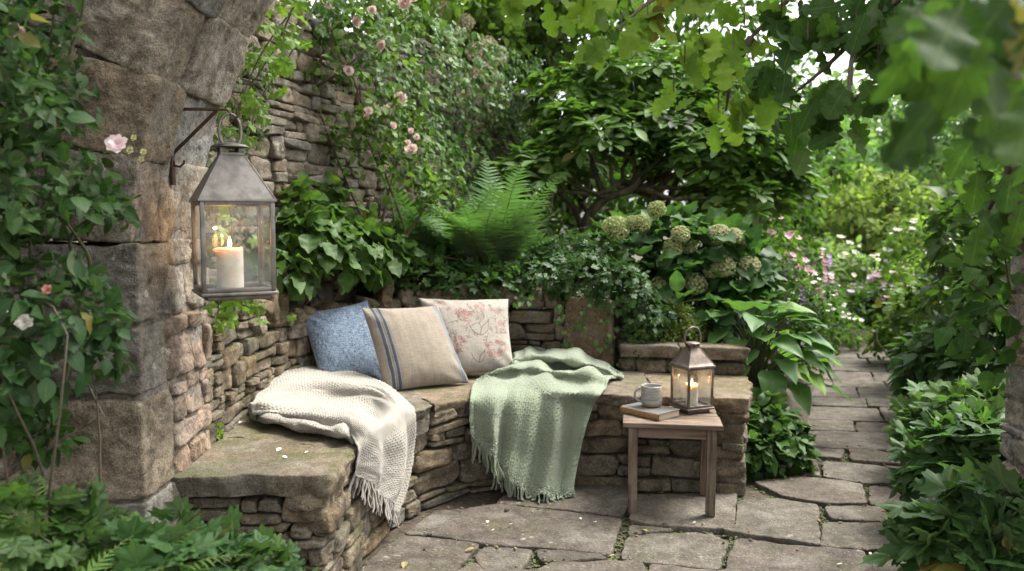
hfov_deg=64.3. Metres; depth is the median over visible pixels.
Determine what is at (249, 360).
drystone wall
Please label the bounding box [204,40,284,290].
creeping fig
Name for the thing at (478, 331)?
cushion
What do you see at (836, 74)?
tree
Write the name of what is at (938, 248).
climbing vine
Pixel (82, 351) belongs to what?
rose bush
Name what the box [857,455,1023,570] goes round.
masterwort
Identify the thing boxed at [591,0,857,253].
tree
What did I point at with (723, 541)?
leaf litter
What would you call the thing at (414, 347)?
cushion
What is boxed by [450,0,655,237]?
tree
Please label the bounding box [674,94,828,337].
tree
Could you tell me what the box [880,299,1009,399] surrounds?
viburnum
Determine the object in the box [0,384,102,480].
dead branch
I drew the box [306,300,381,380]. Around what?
cushion
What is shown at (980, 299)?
climbing vine
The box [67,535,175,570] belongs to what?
fern
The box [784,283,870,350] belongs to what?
flowering plant
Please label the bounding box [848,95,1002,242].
tree
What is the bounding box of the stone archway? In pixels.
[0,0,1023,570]
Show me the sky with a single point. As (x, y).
(844, 58)
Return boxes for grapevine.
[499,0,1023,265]
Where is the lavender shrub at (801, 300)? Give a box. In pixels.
[747,247,818,374]
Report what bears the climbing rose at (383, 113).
attached to the garden wall at (292, 146)
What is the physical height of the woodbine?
0.941 m
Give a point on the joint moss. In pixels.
(627, 530)
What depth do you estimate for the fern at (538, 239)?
6.21 m
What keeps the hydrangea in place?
on the ground
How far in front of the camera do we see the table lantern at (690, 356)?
4.14 m
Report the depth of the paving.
3.87 m
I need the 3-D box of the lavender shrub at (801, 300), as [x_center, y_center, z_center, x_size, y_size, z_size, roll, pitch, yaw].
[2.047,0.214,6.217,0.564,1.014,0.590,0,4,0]
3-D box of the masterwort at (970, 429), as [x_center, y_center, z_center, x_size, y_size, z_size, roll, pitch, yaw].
[2.092,0.863,3.642,0.721,0.753,0.789,0,4,0]
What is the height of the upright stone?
0.942 m
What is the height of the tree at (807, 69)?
7.031 m
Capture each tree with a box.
[279,0,366,23]
[316,0,498,46]
[440,26,558,224]
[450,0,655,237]
[480,39,828,256]
[499,0,747,307]
[518,19,669,245]
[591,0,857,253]
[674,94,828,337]
[678,49,856,258]
[731,115,922,284]
[786,162,942,285]
[791,53,999,223]
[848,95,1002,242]
[876,109,993,190]
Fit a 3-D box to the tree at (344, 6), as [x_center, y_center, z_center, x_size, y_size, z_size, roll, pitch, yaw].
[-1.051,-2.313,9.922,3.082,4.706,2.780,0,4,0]
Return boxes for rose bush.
[0,241,142,531]
[873,217,975,318]
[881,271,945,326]
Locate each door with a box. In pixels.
[261,204,277,287]
[696,370,714,402]
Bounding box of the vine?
[203,0,316,335]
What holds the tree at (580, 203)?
on the ground
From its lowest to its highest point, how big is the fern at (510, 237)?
1.087 m
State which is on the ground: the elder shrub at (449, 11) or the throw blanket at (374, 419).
the elder shrub at (449, 11)
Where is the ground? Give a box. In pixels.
[356,225,995,570]
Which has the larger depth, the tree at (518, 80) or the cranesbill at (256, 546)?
the tree at (518, 80)
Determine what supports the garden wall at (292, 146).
on the ground
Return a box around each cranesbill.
[0,471,152,570]
[84,511,239,570]
[147,495,305,570]
[231,524,319,570]
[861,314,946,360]
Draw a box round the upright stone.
[563,296,615,368]
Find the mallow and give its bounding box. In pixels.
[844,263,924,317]
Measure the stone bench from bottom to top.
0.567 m
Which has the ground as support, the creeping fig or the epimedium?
the epimedium
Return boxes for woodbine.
[243,169,426,306]
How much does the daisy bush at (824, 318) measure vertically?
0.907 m
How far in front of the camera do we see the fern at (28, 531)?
2.09 m
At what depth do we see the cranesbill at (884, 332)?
8.11 m
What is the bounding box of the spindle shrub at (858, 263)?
[778,232,891,302]
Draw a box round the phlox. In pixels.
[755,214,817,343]
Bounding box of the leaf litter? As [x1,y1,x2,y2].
[365,445,889,570]
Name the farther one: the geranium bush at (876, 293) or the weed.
the geranium bush at (876, 293)
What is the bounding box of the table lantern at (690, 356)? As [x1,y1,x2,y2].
[669,326,715,413]
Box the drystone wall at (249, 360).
[202,269,564,444]
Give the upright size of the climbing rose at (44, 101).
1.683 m
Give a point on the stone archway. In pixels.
(156, 68)
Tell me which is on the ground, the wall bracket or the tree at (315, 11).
the tree at (315, 11)
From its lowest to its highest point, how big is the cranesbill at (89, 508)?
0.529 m
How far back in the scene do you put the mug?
4.09 m
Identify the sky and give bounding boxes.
[278,0,959,224]
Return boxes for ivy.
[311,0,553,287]
[489,230,676,366]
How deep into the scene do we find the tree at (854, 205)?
12.51 m
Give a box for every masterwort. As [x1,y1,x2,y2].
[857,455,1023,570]
[876,251,1008,372]
[881,367,1006,478]
[886,394,1012,528]
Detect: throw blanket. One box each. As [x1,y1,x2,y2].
[247,365,416,526]
[469,346,624,503]
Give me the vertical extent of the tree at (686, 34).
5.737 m
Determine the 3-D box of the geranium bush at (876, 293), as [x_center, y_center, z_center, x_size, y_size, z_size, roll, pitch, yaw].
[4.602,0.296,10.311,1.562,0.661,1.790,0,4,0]
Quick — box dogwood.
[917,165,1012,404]
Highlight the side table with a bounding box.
[623,406,722,516]
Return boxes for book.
[620,402,679,420]
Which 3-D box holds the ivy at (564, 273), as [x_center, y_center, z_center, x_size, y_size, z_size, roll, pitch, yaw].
[0.396,0.070,5.374,0.994,0.872,1.160,-2,5,-28]
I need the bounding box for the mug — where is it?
[634,383,661,407]
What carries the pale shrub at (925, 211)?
on the ground
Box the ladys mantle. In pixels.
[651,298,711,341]
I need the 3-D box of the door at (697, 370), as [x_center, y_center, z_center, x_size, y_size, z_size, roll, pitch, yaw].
[1.001,0.510,4.215,0.008,0.192,0.142,-2,5,-24]
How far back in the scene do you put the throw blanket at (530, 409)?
4.29 m
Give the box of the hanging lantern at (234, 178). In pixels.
[188,112,277,300]
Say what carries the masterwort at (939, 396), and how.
on the ground
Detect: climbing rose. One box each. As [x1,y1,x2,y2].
[0,0,145,475]
[298,0,465,295]
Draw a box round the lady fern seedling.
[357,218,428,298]
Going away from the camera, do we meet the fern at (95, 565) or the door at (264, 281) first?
the fern at (95, 565)
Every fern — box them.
[0,470,250,570]
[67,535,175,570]
[365,155,584,282]
[375,164,541,285]
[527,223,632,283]
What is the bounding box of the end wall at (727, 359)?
[618,340,750,375]
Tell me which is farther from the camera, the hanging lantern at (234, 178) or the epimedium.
the epimedium
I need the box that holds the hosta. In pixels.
[683,294,852,414]
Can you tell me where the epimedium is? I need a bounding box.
[745,385,822,481]
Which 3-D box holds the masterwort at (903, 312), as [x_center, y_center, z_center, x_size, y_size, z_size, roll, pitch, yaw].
[3.683,0.257,6.732,1.157,1.216,0.983,3,5,36]
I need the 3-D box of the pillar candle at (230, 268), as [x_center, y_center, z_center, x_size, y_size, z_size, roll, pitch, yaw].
[-1.028,-0.082,2.953,0.103,0.194,0.092,0,4,0]
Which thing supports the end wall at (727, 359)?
on the ground
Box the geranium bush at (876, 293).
[829,281,891,328]
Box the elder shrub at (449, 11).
[379,0,534,87]
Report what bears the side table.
on the paving
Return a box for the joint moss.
[360,456,907,569]
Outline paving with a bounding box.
[360,348,911,570]
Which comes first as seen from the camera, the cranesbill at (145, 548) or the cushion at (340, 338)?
the cranesbill at (145, 548)
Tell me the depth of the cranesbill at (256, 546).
2.37 m
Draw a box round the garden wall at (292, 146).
[46,0,530,305]
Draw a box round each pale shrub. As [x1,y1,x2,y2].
[851,187,958,266]
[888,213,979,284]
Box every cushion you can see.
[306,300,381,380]
[362,306,468,390]
[419,298,512,373]
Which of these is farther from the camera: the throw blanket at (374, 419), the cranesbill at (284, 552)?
the throw blanket at (374, 419)
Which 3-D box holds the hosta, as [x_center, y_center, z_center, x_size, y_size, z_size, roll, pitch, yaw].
[1.577,0.458,5.370,1.187,0.790,0.970,0,4,0]
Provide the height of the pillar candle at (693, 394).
0.137 m
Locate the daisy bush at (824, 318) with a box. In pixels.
[738,271,856,378]
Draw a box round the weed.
[215,423,223,438]
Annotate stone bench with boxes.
[171,370,752,570]
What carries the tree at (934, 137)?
on the ground
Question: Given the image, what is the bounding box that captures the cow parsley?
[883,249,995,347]
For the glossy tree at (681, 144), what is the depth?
6.79 m
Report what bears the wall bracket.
attached to the stone archway
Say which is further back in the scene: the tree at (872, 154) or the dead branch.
the tree at (872, 154)
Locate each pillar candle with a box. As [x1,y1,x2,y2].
[213,236,243,287]
[685,380,697,405]
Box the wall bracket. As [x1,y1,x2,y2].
[170,108,238,184]
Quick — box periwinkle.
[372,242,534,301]
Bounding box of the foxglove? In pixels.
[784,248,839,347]
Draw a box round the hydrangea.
[573,200,787,342]
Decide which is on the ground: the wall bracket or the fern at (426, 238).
the fern at (426, 238)

